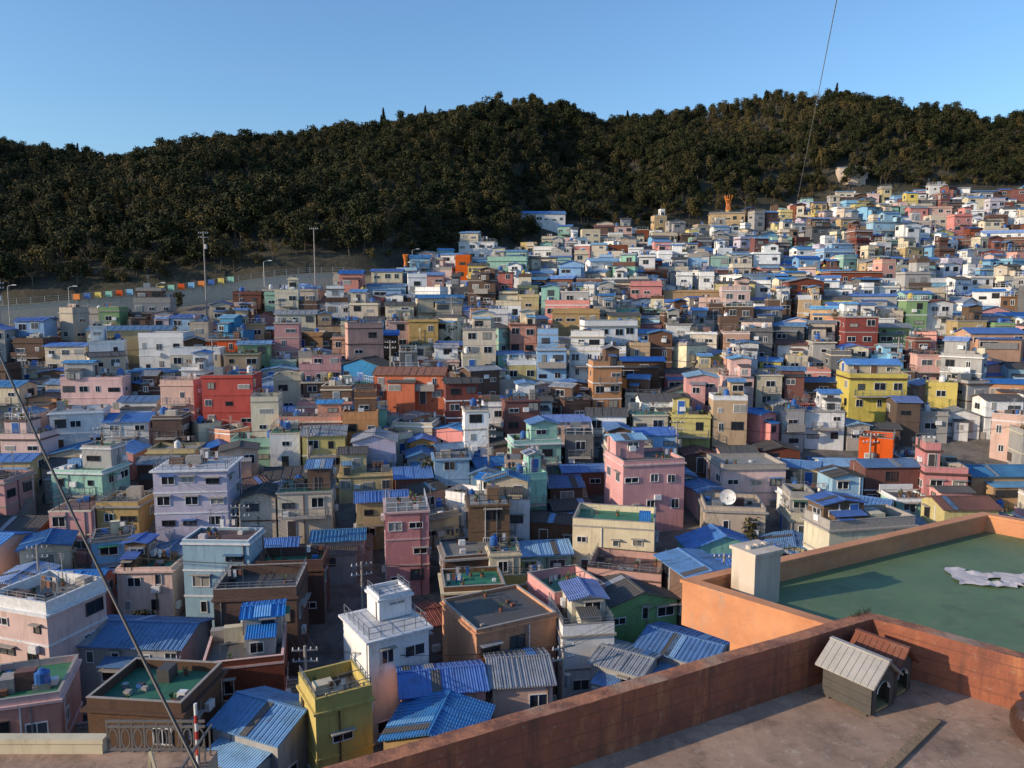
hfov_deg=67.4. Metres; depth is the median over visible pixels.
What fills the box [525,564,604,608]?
pink house
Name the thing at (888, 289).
white house
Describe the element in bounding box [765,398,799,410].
yellow house
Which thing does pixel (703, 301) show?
pale pink house
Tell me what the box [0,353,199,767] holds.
thick cable
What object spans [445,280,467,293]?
white house
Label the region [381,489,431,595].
pink house
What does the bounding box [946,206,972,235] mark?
pink house
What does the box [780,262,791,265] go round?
pale pink house
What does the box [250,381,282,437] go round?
cream house
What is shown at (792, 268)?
yellow house
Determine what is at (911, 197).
yellow house
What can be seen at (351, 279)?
pink house
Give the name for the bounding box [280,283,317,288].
roof
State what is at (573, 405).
brown house
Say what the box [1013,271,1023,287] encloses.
grey house
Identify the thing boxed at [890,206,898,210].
mint house
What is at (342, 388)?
pink house
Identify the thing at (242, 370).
white house
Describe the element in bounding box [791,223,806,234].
white house
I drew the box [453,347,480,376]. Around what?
tan house
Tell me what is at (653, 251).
white house
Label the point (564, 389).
orange house
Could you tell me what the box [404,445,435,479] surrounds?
grey house
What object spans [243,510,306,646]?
power line
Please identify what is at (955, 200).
grey house
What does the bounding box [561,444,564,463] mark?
red brick house
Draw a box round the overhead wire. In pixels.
[784,0,836,261]
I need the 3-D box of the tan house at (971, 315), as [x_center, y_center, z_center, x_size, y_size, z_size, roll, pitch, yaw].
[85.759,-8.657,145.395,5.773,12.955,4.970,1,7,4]
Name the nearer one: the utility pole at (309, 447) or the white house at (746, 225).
the utility pole at (309, 447)
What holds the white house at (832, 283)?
on the ground terrain
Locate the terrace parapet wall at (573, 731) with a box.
[323,612,1023,767]
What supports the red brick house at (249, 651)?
on the ground terrain
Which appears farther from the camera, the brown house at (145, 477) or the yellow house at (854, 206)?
the yellow house at (854, 206)
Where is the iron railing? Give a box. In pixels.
[105,719,212,767]
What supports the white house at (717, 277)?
on the ground terrain
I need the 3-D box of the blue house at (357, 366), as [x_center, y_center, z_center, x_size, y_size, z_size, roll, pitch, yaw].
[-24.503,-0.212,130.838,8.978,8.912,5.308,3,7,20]
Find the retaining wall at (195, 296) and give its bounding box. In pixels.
[0,272,370,323]
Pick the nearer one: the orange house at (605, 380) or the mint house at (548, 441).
the mint house at (548, 441)
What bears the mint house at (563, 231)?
on the ground terrain
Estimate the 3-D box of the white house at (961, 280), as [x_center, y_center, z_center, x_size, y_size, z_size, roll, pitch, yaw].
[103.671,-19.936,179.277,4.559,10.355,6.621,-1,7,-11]
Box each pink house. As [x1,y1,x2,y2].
[0,406,59,452]
[0,450,37,514]
[0,531,34,574]
[0,553,110,715]
[7,406,49,427]
[41,568,116,614]
[48,474,105,563]
[60,360,131,412]
[112,532,184,615]
[125,439,151,479]
[153,310,179,324]
[158,373,205,419]
[214,322,218,334]
[232,293,257,315]
[253,311,274,325]
[271,480,289,483]
[273,317,301,356]
[295,377,354,411]
[299,345,342,379]
[337,270,365,291]
[372,294,385,302]
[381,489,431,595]
[386,305,408,350]
[388,356,425,365]
[396,659,489,701]
[408,272,444,286]
[418,251,439,260]
[423,343,459,376]
[431,254,454,281]
[432,422,462,442]
[483,647,556,718]
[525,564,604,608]
[534,380,551,395]
[541,414,591,457]
[545,284,589,327]
[574,244,591,260]
[603,432,686,531]
[614,218,631,238]
[629,278,662,300]
[635,234,647,245]
[651,240,671,249]
[663,368,698,388]
[682,370,720,410]
[683,296,701,310]
[684,477,725,519]
[698,294,726,306]
[704,453,788,505]
[711,445,759,453]
[718,355,753,407]
[719,277,750,304]
[740,318,773,340]
[746,407,779,444]
[756,265,779,271]
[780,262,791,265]
[780,317,806,321]
[795,355,830,376]
[798,264,815,275]
[817,210,838,222]
[866,190,879,203]
[867,256,887,270]
[873,257,895,277]
[893,198,907,205]
[904,206,928,219]
[909,345,943,379]
[912,190,925,192]
[912,433,971,495]
[914,325,941,351]
[926,485,975,495]
[928,206,953,214]
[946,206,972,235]
[952,313,1005,321]
[976,253,1006,266]
[982,305,1014,312]
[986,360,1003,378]
[989,398,1023,461]
[1006,248,1023,258]
[1011,489,1023,518]
[1014,323,1023,357]
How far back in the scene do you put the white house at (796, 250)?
219.35 m
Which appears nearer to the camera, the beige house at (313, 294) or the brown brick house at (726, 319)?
the brown brick house at (726, 319)
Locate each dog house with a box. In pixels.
[815,636,903,716]
[850,628,918,698]
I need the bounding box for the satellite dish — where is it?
[720,489,735,505]
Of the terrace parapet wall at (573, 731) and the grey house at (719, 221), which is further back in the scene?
the grey house at (719, 221)
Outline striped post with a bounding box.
[193,703,198,764]
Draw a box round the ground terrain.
[0,102,1023,304]
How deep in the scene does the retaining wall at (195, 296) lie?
173.19 m
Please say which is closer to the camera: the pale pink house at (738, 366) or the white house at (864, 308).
the pale pink house at (738, 366)
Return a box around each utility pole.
[0,282,3,323]
[17,353,26,378]
[26,544,48,569]
[93,426,110,439]
[198,231,208,315]
[206,339,218,360]
[230,504,249,526]
[291,645,317,670]
[300,426,314,458]
[309,227,317,285]
[351,561,372,608]
[384,340,395,366]
[446,296,454,313]
[481,427,495,464]
[552,642,574,698]
[669,420,684,453]
[713,553,731,567]
[776,285,786,305]
[863,432,878,457]
[893,337,904,358]
[943,285,951,300]
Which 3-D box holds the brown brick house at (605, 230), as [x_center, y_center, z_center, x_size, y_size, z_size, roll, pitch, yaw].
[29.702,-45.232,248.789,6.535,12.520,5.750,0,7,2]
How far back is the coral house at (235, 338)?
134.63 m
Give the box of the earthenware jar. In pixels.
[1009,690,1023,742]
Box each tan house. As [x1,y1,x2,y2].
[0,453,50,503]
[92,485,156,544]
[224,344,261,370]
[234,308,266,339]
[317,311,345,330]
[354,489,408,549]
[377,690,495,749]
[407,316,440,344]
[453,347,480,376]
[546,282,567,296]
[552,303,599,335]
[627,336,649,355]
[651,209,666,231]
[662,282,718,298]
[706,299,722,325]
[708,210,745,228]
[708,378,747,450]
[770,275,796,295]
[778,220,797,236]
[781,458,821,485]
[794,285,820,317]
[809,306,838,319]
[810,202,827,211]
[835,218,865,230]
[859,259,872,270]
[875,245,889,256]
[897,237,922,258]
[945,304,987,335]
[963,464,1023,508]
[984,217,1004,227]
[1013,316,1023,326]
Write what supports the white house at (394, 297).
on the ground terrain
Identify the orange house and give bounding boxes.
[342,386,380,445]
[398,410,443,425]
[407,432,440,448]
[548,382,591,413]
[586,344,623,407]
[621,302,635,307]
[874,306,896,314]
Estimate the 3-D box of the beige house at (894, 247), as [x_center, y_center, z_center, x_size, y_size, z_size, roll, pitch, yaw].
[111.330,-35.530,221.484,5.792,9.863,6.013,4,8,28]
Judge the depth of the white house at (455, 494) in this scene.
92.01 m
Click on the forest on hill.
(332, 173)
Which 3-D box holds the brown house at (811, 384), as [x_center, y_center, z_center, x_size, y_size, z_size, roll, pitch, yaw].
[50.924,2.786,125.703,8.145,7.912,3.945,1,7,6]
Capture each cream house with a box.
[0,380,39,412]
[15,528,78,568]
[20,360,52,377]
[47,440,94,457]
[156,407,183,413]
[169,346,225,374]
[191,409,221,442]
[241,474,268,492]
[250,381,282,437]
[272,372,303,405]
[273,310,318,330]
[274,275,299,309]
[275,458,338,544]
[298,346,318,363]
[341,313,360,334]
[370,269,406,282]
[383,426,413,460]
[384,302,414,326]
[391,412,440,435]
[401,329,434,357]
[414,294,464,318]
[428,483,461,549]
[438,314,467,340]
[462,309,497,365]
[492,246,505,254]
[498,288,518,299]
[500,367,507,376]
[519,288,534,309]
[525,242,534,254]
[538,257,557,267]
[541,234,558,242]
[572,502,658,570]
[574,248,588,273]
[580,226,599,243]
[584,269,612,277]
[591,243,622,258]
[592,281,615,305]
[596,221,613,224]
[600,236,607,242]
[601,421,652,462]
[607,232,622,240]
[614,279,650,299]
[624,374,661,408]
[658,257,687,281]
[672,332,707,367]
[685,318,718,351]
[723,253,753,266]
[726,301,744,305]
[750,297,765,302]
[771,264,788,272]
[778,271,807,276]
[782,345,807,365]
[795,206,810,217]
[800,490,919,550]
[806,456,846,460]
[812,457,854,468]
[826,192,843,209]
[835,343,869,358]
[855,245,876,270]
[858,197,876,203]
[867,214,878,221]
[888,257,908,277]
[907,268,937,277]
[911,201,932,206]
[918,193,927,199]
[923,212,946,230]
[937,340,944,349]
[961,196,986,209]
[978,220,1008,230]
[992,264,1023,275]
[996,312,1023,322]
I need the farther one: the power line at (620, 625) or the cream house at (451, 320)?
the cream house at (451, 320)
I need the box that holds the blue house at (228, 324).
[217,314,254,340]
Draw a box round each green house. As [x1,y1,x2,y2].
[97,303,128,324]
[235,340,273,368]
[599,573,680,642]
[877,323,912,347]
[897,293,928,333]
[987,314,1015,326]
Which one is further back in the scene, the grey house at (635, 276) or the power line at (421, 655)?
the grey house at (635, 276)
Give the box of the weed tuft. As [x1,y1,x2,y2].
[848,605,871,616]
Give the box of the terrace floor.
[571,679,1023,767]
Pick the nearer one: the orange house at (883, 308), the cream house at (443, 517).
the cream house at (443, 517)
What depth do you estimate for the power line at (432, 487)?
86.06 m
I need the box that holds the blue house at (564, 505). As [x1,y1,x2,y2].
[547,497,590,511]
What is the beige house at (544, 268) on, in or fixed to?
on the ground terrain
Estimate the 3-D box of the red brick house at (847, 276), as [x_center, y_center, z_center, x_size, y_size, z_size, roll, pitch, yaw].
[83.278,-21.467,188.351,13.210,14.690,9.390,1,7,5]
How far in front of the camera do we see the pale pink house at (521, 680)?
57.33 m
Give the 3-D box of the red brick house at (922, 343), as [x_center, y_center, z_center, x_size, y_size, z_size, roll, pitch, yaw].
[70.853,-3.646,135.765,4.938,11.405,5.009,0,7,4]
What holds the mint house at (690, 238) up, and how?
on the ground terrain
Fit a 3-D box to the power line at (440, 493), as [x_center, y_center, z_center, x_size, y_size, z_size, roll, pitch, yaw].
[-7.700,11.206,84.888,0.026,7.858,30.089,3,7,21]
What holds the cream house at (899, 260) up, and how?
on the ground terrain
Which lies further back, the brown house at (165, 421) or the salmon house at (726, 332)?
the salmon house at (726, 332)
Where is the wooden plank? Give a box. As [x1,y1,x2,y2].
[881,718,940,767]
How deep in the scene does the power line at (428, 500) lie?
83.98 m
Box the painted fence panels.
[73,277,233,304]
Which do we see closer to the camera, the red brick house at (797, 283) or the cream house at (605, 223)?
the red brick house at (797, 283)
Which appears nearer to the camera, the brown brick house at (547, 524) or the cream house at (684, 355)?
the brown brick house at (547, 524)
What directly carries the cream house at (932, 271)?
on the ground terrain
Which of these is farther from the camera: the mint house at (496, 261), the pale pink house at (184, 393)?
the mint house at (496, 261)
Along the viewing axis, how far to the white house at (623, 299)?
167.87 m
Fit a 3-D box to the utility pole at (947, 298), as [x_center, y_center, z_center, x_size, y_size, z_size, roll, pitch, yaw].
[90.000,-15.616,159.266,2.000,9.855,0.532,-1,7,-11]
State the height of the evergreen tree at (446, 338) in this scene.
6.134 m
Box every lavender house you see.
[149,448,243,543]
[350,427,402,484]
[462,306,491,326]
[488,305,513,325]
[701,260,717,272]
[733,236,753,248]
[794,217,807,223]
[812,235,835,250]
[874,236,892,242]
[939,254,962,270]
[984,197,1004,217]
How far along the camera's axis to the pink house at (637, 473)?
90.39 m
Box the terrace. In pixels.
[0,733,217,767]
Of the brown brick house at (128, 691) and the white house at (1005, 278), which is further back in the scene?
the white house at (1005, 278)
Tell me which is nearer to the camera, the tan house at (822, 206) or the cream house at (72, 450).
the cream house at (72, 450)
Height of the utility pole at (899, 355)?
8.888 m
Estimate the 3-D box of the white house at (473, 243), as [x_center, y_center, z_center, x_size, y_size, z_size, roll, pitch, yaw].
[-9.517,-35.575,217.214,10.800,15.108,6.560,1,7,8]
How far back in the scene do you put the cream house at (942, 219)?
245.72 m
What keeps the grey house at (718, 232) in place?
on the ground terrain
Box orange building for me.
[680,512,1023,652]
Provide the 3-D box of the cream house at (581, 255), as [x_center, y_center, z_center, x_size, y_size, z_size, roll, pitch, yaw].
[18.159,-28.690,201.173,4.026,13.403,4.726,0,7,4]
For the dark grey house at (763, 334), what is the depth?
137.55 m
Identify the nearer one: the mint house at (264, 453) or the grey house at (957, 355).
the mint house at (264, 453)
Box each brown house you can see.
[0,351,21,379]
[10,333,59,366]
[39,316,59,335]
[127,312,154,324]
[134,455,184,489]
[138,370,164,394]
[150,398,192,445]
[182,335,205,346]
[255,544,330,624]
[299,296,320,313]
[332,317,344,324]
[457,365,501,394]
[468,266,498,307]
[531,277,551,291]
[547,474,587,498]
[558,378,588,398]
[558,381,590,413]
[619,356,665,400]
[641,305,668,314]
[660,298,688,328]
[723,301,754,324]
[763,210,779,230]
[804,377,837,399]
[834,191,856,199]
[884,395,923,446]
[934,237,956,257]
[973,190,1000,197]
[983,213,1007,224]
[1007,223,1020,229]
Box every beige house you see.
[0,413,10,432]
[42,342,88,368]
[42,379,60,393]
[58,304,89,341]
[84,351,126,374]
[87,304,105,324]
[128,368,178,380]
[189,313,213,338]
[208,301,233,322]
[237,481,278,537]
[260,364,298,377]
[262,284,324,299]
[348,289,384,321]
[489,424,504,440]
[528,255,541,270]
[540,265,557,274]
[618,237,635,247]
[628,402,669,426]
[650,231,677,242]
[685,243,704,253]
[692,221,709,233]
[697,486,768,539]
[729,255,752,273]
[739,228,758,234]
[751,355,783,409]
[778,248,783,261]
[806,320,836,340]
[836,207,856,216]
[841,231,846,239]
[843,417,872,450]
[876,307,903,322]
[891,244,898,255]
[909,208,932,231]
[922,287,945,299]
[948,236,965,238]
[965,236,990,256]
[972,214,982,226]
[996,499,1013,516]
[1013,202,1023,206]
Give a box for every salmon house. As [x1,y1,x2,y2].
[0,560,60,587]
[0,654,88,732]
[25,392,60,425]
[208,416,250,442]
[217,440,265,477]
[264,536,306,547]
[279,399,344,425]
[330,322,345,361]
[339,370,373,388]
[345,314,383,361]
[396,479,447,504]
[430,441,465,451]
[440,584,558,695]
[469,295,494,326]
[504,446,548,498]
[508,308,536,351]
[518,315,549,345]
[525,352,535,358]
[587,542,665,586]
[720,324,749,350]
[720,347,750,368]
[822,302,858,308]
[826,302,859,344]
[907,378,925,406]
[954,327,1023,362]
[980,378,1023,393]
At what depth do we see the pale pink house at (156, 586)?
74.73 m
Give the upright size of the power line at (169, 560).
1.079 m
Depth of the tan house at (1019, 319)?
140.15 m
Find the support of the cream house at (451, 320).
on the ground terrain
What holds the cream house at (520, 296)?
on the ground terrain
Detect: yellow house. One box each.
[84,325,178,363]
[144,430,205,456]
[296,653,374,767]
[299,424,348,465]
[336,446,392,503]
[466,263,489,278]
[469,455,504,468]
[485,533,543,590]
[504,354,536,380]
[517,266,537,299]
[520,241,537,249]
[521,289,540,314]
[603,312,641,328]
[670,393,711,454]
[685,228,698,235]
[695,353,725,374]
[707,349,733,364]
[713,281,755,296]
[758,357,783,371]
[758,530,805,551]
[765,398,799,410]
[768,222,778,230]
[777,210,792,221]
[778,265,796,270]
[810,207,820,216]
[816,269,841,274]
[821,295,852,305]
[834,358,909,421]
[850,202,866,208]
[855,196,870,203]
[877,184,892,202]
[901,192,918,205]
[918,495,1003,523]
[924,368,957,408]
[930,229,953,238]
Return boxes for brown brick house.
[0,515,49,533]
[35,367,64,378]
[80,657,227,747]
[131,379,142,394]
[211,558,310,675]
[266,326,273,339]
[301,328,340,353]
[301,372,335,397]
[383,330,399,360]
[405,294,414,301]
[435,341,462,366]
[435,528,489,595]
[438,566,506,606]
[463,477,510,542]
[487,436,507,455]
[530,510,574,544]
[593,225,614,235]
[646,329,673,367]
[653,547,730,629]
[677,233,694,242]
[677,444,715,476]
[710,553,731,565]
[717,313,739,349]
[741,207,755,222]
[764,285,791,314]
[773,236,790,255]
[854,193,866,198]
[865,422,902,450]
[900,363,915,380]
[941,202,963,213]
[999,289,1017,311]
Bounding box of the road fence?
[0,266,408,304]
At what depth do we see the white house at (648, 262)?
193.01 m
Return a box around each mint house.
[47,425,132,507]
[230,430,270,466]
[263,289,274,312]
[269,351,298,367]
[377,396,387,428]
[436,248,454,252]
[486,250,528,271]
[495,323,509,356]
[496,350,524,374]
[502,448,547,512]
[505,415,563,474]
[512,538,575,568]
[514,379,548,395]
[539,241,552,245]
[539,284,560,314]
[539,297,560,310]
[549,255,573,268]
[557,225,573,238]
[571,282,599,292]
[594,302,643,312]
[613,253,638,277]
[637,294,664,312]
[661,382,683,392]
[675,523,753,553]
[688,229,708,241]
[709,256,729,268]
[768,229,792,245]
[799,197,813,209]
[834,252,857,269]
[846,493,894,505]
[874,203,897,211]
[879,488,930,515]
[888,236,898,243]
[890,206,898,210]
[894,291,933,306]
[896,203,912,215]
[907,262,935,268]
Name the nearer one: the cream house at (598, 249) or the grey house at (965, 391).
the grey house at (965, 391)
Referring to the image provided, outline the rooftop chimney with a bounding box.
[729,539,783,602]
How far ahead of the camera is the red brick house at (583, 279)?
178.28 m
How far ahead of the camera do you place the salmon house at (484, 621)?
64.24 m
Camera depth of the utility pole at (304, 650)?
59.30 m
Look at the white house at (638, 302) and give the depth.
167.40 m
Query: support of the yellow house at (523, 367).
on the ground terrain
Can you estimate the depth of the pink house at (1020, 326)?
135.52 m
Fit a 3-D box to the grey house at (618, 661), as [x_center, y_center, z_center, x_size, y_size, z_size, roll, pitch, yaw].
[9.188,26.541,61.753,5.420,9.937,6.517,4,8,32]
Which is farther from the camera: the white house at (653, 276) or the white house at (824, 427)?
the white house at (653, 276)
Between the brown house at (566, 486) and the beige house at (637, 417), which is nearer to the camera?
the brown house at (566, 486)
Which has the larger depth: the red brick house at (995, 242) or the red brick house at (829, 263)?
the red brick house at (995, 242)
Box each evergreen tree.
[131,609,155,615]
[173,291,184,311]
[417,456,433,478]
[444,326,456,340]
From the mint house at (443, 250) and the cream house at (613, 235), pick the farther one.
the cream house at (613, 235)
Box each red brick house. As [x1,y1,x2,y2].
[156,538,182,553]
[202,438,228,456]
[203,598,298,703]
[224,302,253,322]
[232,286,264,313]
[262,385,273,391]
[380,302,415,318]
[392,465,433,489]
[442,377,479,424]
[500,389,541,436]
[549,275,575,290]
[557,463,604,495]
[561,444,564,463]
[576,274,601,282]
[607,242,627,252]
[636,226,648,241]
[638,269,644,275]
[643,269,668,283]
[655,258,663,268]
[688,240,701,246]
[714,268,729,272]
[749,237,769,252]
[751,439,802,459]
[767,273,788,276]
[769,543,795,550]
[773,542,800,556]
[775,366,806,400]
[781,277,825,317]
[782,315,791,320]
[790,203,806,222]
[792,235,809,245]
[819,266,883,283]
[820,259,840,269]
[837,300,879,349]
[845,220,873,242]
[847,458,920,497]
[850,235,885,256]
[902,331,933,368]
[932,190,949,205]
[940,185,959,196]
[955,230,1023,250]
[957,292,971,296]
[958,227,981,237]
[980,249,1005,256]
[988,235,1004,249]
[997,188,1011,197]
[1004,201,1013,206]
[1011,185,1023,201]
[1013,244,1023,250]
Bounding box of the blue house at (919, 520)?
[915,515,927,525]
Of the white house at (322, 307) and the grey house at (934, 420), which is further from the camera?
the white house at (322, 307)
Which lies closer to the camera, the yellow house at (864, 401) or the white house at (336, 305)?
the yellow house at (864, 401)
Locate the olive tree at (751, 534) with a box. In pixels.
[741,516,761,539]
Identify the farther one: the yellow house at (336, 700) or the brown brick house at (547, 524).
the brown brick house at (547, 524)
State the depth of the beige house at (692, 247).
216.19 m
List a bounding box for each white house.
[46,399,112,447]
[88,317,128,369]
[101,412,156,447]
[116,395,160,412]
[138,319,194,367]
[179,349,213,376]
[232,369,256,370]
[262,465,339,499]
[269,413,302,466]
[270,339,274,357]
[320,304,325,312]
[324,282,348,317]
[338,376,359,380]
[338,574,432,744]
[384,293,405,301]
[407,271,426,293]
[414,280,448,302]
[418,352,445,366]
[430,253,464,268]
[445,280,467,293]
[445,472,492,525]
[458,231,497,256]
[461,398,489,456]
[461,469,530,541]
[480,394,501,426]
[496,300,521,317]
[505,251,540,256]
[507,262,531,287]
[513,396,554,415]
[521,211,565,232]
[533,246,551,256]
[548,577,616,699]
[565,238,576,255]
[566,349,568,372]
[567,327,625,380]
[570,227,587,243]
[578,317,639,355]
[584,258,620,271]
[584,282,595,304]
[584,407,628,457]
[602,265,628,283]
[604,238,619,244]
[614,292,635,307]
[628,245,643,257]
[632,228,636,237]
[632,297,650,307]
[633,393,691,426]
[638,251,655,268]
[638,329,665,339]
[645,275,658,278]
[649,226,663,234]
[649,249,657,257]
[656,249,671,265]
[664,299,672,306]
[664,307,692,339]
[666,283,676,289]
[671,244,686,256]
[675,269,693,289]
[690,264,707,289]
[697,269,714,289]
[698,252,709,266]
[709,226,729,236]
[713,239,731,255]
[714,273,733,280]
[719,269,772,287]
[725,246,738,252]
[729,224,745,234]
[730,339,760,370]
[737,248,749,252]
[740,222,751,228]
[751,242,781,267]
[753,277,771,296]
[753,302,764,305]
[773,340,807,356]
[774,473,826,512]
[788,276,813,278]
[789,247,814,256]
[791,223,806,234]
[797,197,809,209]
[799,388,846,450]
[813,275,853,294]
[824,291,839,294]
[830,228,848,242]
[831,204,849,216]
[852,282,873,293]
[857,302,895,322]
[870,241,891,255]
[874,280,900,293]
[885,199,896,205]
[894,222,921,243]
[894,437,914,457]
[921,226,931,237]
[925,181,946,197]
[926,299,955,336]
[932,232,958,253]
[935,262,961,276]
[941,405,984,440]
[944,276,972,295]
[947,283,965,296]
[950,297,978,310]
[958,249,983,270]
[961,262,994,288]
[962,202,985,219]
[969,394,1023,438]
[970,289,1006,306]
[978,192,992,196]
[992,281,1018,295]
[993,275,1016,287]
[998,207,1023,224]
[1012,388,1023,409]
[1015,208,1023,223]
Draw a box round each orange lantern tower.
[403,254,408,265]
[724,195,732,210]
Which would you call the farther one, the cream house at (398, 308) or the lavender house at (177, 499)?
the cream house at (398, 308)
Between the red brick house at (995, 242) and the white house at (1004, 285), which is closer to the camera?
the white house at (1004, 285)
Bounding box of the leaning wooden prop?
[148,749,156,767]
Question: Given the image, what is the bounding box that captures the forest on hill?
[0,83,1023,289]
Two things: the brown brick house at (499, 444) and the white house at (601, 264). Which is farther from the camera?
the white house at (601, 264)
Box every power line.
[26,300,272,352]
[29,299,283,353]
[31,299,280,352]
[35,547,333,564]
[44,506,231,545]
[44,547,342,564]
[51,547,349,564]
[98,429,229,504]
[233,507,293,644]
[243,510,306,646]
[248,508,314,647]
[315,646,569,655]
[317,646,568,655]
[324,646,549,654]
[326,646,561,655]
[354,430,481,563]
[365,556,710,567]
[367,430,488,560]
[370,431,492,563]
[374,556,720,567]
[380,556,726,567]
[574,563,722,645]
[743,343,1019,415]
[744,345,1017,416]
[753,345,1023,415]
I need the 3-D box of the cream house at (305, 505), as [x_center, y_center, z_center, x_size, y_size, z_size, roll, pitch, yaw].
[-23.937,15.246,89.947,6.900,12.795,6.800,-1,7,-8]
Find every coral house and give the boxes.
[200,353,262,430]
[204,327,247,351]
[371,367,449,415]
[455,253,471,279]
[472,266,514,295]
[640,324,661,328]
[790,392,815,406]
[858,426,895,457]
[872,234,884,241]
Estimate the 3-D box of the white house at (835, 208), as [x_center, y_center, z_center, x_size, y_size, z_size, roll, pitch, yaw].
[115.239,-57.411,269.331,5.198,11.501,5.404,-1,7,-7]
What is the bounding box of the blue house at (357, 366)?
[341,355,398,382]
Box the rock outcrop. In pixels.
[835,166,867,185]
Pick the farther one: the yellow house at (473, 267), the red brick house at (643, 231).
the red brick house at (643, 231)
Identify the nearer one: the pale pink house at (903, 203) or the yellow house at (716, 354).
the yellow house at (716, 354)
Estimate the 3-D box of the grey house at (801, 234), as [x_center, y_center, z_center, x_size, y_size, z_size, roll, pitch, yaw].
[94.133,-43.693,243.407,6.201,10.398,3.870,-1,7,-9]
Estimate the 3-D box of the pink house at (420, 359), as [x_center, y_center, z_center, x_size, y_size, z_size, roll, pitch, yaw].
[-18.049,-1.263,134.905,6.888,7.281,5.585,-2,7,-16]
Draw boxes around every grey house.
[0,324,17,361]
[38,457,79,503]
[76,614,213,706]
[133,275,176,316]
[206,685,307,767]
[309,527,372,585]
[346,287,373,311]
[387,404,398,426]
[393,345,418,366]
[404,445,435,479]
[412,600,442,661]
[450,271,467,303]
[500,373,523,394]
[531,271,553,276]
[551,237,573,259]
[558,336,570,348]
[564,421,593,463]
[586,638,661,690]
[591,293,615,318]
[596,447,602,462]
[613,284,627,299]
[628,273,648,278]
[633,621,729,673]
[636,243,646,246]
[650,278,667,289]
[664,218,686,233]
[668,270,683,284]
[684,467,698,480]
[690,307,716,330]
[692,237,711,247]
[709,216,726,231]
[712,229,729,246]
[723,232,737,244]
[746,321,774,366]
[747,209,765,229]
[753,306,783,321]
[770,203,783,210]
[772,322,807,353]
[773,389,804,451]
[778,469,814,532]
[790,242,811,247]
[797,231,804,236]
[805,217,841,240]
[806,333,837,366]
[825,346,851,376]
[839,210,862,220]
[846,294,898,308]
[850,278,882,290]
[895,255,931,290]
[918,197,936,206]
[919,391,949,442]
[920,237,933,245]
[928,257,940,263]
[939,336,989,379]
[949,371,992,412]
[950,199,961,201]
[957,187,977,195]
[1007,418,1023,463]
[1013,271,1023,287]
[1017,283,1023,311]
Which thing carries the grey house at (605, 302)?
on the ground terrain
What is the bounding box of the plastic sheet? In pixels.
[944,567,1023,587]
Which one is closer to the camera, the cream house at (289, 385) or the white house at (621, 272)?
the cream house at (289, 385)
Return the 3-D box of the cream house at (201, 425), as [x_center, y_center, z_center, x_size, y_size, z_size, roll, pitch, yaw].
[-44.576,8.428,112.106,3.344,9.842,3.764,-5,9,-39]
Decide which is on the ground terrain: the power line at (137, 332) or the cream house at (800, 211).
the cream house at (800, 211)
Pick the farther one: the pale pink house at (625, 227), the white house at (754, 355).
the pale pink house at (625, 227)
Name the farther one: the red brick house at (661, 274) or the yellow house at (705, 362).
the red brick house at (661, 274)
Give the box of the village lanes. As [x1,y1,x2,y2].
[4,290,1007,752]

